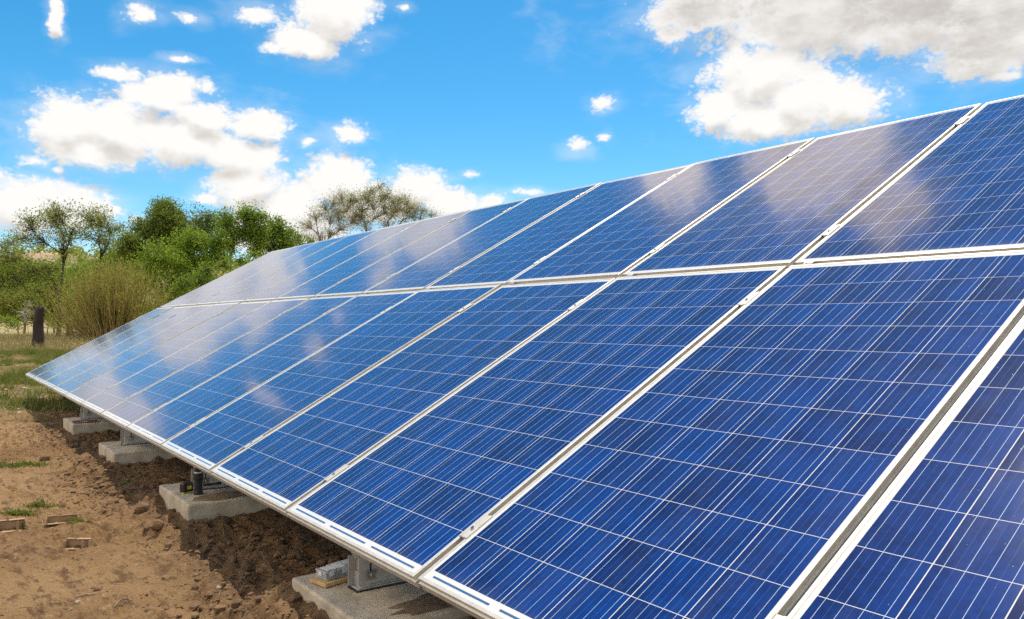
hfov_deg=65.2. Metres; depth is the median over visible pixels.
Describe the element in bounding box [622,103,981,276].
solar panel
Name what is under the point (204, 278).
shrub
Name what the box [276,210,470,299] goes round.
solar panel
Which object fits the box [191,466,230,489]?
panel support
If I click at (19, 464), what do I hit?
weed
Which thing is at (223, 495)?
loose soil
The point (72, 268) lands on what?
shade tree
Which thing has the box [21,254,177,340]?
willow shrub
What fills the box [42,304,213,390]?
solar panel
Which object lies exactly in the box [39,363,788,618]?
mounting rail
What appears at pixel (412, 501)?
solar panel
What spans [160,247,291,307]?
solar panel
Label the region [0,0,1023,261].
sky
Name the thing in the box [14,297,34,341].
shrub
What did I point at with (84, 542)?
cardboard piece
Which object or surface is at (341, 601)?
concrete footing
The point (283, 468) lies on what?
solar panel
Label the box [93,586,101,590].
soil clod
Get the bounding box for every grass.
[0,331,102,418]
[0,347,77,413]
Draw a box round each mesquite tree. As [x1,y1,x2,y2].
[0,225,74,337]
[3,197,128,336]
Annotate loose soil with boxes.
[191,491,247,500]
[388,593,452,615]
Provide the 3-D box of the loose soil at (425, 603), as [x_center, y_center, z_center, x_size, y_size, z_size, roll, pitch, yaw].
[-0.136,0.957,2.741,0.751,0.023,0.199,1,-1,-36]
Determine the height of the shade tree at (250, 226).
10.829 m
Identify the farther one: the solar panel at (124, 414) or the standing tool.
the solar panel at (124, 414)
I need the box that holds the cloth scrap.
[72,419,96,422]
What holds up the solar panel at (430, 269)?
attached to the mounting rail at (747, 298)
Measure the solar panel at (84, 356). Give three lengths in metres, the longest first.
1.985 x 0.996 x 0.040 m
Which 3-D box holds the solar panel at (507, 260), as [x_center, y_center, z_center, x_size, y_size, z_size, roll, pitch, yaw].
[0.370,-0.602,5.865,1.985,0.041,0.997,-33,18,-32]
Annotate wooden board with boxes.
[310,570,347,587]
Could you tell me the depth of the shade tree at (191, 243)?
59.29 m
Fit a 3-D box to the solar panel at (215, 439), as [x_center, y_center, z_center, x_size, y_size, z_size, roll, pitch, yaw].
[-1.055,0.335,4.807,1.985,0.041,0.997,-34,18,-32]
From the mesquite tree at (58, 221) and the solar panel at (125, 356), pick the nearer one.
the solar panel at (125, 356)
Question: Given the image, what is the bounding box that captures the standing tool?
[193,468,221,494]
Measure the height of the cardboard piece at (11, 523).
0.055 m
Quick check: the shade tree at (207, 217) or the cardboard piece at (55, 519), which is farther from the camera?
the shade tree at (207, 217)
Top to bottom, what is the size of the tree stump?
2.162 m
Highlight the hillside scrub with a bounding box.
[0,243,250,326]
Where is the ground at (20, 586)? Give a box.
[0,251,476,618]
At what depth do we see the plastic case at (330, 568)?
2.84 m
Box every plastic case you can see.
[318,563,346,578]
[332,559,347,570]
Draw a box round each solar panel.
[26,307,173,379]
[33,306,191,384]
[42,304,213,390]
[53,302,240,397]
[66,301,270,406]
[81,298,309,416]
[101,295,357,430]
[127,291,417,448]
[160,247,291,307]
[161,284,500,475]
[177,242,316,306]
[197,235,347,304]
[210,278,614,516]
[219,228,381,303]
[245,220,420,301]
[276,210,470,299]
[286,266,785,587]
[314,198,528,296]
[363,183,600,293]
[418,250,1023,618]
[424,164,692,288]
[506,138,813,284]
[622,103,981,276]
[787,316,1023,618]
[795,95,1023,264]
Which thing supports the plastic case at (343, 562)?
on the concrete footing at (341, 601)
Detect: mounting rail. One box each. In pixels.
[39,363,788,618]
[136,261,813,318]
[176,224,840,298]
[277,116,969,254]
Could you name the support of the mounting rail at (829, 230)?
on the panel support at (364, 575)
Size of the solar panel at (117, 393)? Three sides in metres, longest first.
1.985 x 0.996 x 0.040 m
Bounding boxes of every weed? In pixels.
[0,456,70,468]
[0,506,51,515]
[15,417,57,422]
[16,499,67,509]
[64,515,92,523]
[121,476,134,483]
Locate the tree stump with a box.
[31,305,44,347]
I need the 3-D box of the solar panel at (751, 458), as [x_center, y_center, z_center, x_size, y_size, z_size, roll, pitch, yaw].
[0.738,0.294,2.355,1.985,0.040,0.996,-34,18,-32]
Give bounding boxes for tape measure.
[180,482,193,493]
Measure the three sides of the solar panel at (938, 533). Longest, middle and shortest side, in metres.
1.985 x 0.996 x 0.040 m
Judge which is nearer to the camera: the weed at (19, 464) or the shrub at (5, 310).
the weed at (19, 464)
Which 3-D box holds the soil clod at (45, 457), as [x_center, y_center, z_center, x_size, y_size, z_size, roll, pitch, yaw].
[-3.687,1.180,6.310,0.077,0.072,0.064,1,-1,-36]
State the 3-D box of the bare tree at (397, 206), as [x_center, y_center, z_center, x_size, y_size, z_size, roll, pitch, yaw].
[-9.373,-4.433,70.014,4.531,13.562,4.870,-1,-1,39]
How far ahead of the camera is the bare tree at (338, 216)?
70.00 m
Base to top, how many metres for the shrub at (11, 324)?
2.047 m
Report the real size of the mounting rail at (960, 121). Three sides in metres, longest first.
14.216 x 0.128 x 0.091 m
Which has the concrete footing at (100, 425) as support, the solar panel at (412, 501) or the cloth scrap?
the cloth scrap
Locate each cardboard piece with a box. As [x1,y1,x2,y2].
[0,518,25,532]
[46,514,78,524]
[63,538,92,549]
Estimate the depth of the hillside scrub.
204.29 m
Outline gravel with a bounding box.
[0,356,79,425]
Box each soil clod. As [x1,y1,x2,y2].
[39,454,49,461]
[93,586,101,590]
[134,502,148,513]
[149,519,165,530]
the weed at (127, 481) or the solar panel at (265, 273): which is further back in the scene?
the solar panel at (265, 273)
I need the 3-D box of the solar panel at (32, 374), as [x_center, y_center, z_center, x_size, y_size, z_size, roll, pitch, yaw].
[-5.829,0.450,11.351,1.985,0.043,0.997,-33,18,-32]
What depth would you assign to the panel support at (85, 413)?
7.67 m
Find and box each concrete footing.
[63,417,122,434]
[99,441,174,464]
[159,482,269,520]
[292,569,469,618]
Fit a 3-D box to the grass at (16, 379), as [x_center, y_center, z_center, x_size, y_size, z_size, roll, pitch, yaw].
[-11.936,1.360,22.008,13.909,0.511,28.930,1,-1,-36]
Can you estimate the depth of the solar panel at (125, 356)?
8.82 m
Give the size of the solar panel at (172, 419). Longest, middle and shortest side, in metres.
1.985 x 0.996 x 0.040 m
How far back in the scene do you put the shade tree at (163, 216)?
71.12 m
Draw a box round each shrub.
[0,277,87,334]
[0,311,23,337]
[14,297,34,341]
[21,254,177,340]
[164,246,266,300]
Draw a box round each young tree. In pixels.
[122,235,200,303]
[285,223,318,245]
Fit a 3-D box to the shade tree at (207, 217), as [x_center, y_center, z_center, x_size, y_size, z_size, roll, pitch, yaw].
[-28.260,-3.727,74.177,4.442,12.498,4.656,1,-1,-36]
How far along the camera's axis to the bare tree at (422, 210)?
69.98 m
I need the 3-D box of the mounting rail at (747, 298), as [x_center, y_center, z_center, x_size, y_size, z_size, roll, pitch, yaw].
[-1.332,-0.011,6.439,0.379,0.091,14.302,-34,18,-32]
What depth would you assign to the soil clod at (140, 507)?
4.36 m
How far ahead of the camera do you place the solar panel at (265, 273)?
10.71 m
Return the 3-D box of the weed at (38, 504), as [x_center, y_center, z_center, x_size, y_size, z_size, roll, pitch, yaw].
[-2.732,1.139,4.669,0.301,0.066,0.135,0,-1,14]
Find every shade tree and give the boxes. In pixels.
[0,248,101,333]
[74,242,136,286]
[107,194,208,307]
[163,223,238,284]
[185,202,222,252]
[207,199,279,269]
[239,213,301,259]
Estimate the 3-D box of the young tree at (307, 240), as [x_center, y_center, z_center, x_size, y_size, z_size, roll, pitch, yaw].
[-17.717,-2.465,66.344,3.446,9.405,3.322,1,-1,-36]
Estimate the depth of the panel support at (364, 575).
2.78 m
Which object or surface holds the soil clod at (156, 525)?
on the ground at (20, 586)
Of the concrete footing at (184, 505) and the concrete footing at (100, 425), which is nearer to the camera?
the concrete footing at (184, 505)
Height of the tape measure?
0.052 m
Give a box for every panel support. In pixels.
[80,407,102,419]
[121,428,149,445]
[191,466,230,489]
[347,552,406,592]
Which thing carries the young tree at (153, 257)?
on the ground at (20, 586)
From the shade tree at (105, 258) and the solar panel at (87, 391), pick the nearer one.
the solar panel at (87, 391)
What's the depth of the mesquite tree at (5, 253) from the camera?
53.60 m
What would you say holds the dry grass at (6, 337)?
on the ground at (20, 586)
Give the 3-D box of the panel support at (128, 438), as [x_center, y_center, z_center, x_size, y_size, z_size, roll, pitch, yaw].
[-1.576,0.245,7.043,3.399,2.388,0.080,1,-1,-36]
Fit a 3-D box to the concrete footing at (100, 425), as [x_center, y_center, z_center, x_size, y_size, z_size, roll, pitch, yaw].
[-3.785,1.202,7.810,0.979,0.304,0.623,1,-1,-36]
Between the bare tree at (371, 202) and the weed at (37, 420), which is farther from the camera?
the bare tree at (371, 202)
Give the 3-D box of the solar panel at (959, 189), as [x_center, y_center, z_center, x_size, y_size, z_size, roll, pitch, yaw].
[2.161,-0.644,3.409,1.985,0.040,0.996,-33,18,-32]
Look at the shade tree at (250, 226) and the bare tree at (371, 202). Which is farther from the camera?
the bare tree at (371, 202)
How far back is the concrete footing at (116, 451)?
5.81 m
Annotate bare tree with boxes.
[292,184,371,241]
[343,178,404,233]
[371,186,428,228]
[404,197,440,221]
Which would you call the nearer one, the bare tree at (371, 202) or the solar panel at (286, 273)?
the solar panel at (286, 273)
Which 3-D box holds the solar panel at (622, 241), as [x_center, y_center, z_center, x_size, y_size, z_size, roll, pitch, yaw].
[0.965,-0.620,5.046,1.985,0.042,0.997,-34,18,-32]
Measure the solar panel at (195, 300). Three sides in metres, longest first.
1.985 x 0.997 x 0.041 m
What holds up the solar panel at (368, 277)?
attached to the mounting rail at (829, 230)
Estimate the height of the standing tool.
0.135 m
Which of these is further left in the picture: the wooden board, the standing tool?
the standing tool
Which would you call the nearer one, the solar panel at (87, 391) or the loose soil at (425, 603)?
the loose soil at (425, 603)
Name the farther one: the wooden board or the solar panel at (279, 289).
the solar panel at (279, 289)
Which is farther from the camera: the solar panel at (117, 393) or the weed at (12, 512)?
the solar panel at (117, 393)
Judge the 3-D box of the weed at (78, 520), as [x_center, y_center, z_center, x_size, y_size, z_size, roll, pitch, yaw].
[-2.296,1.128,4.253,0.186,0.056,0.106,0,-1,-1]
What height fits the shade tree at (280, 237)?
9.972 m

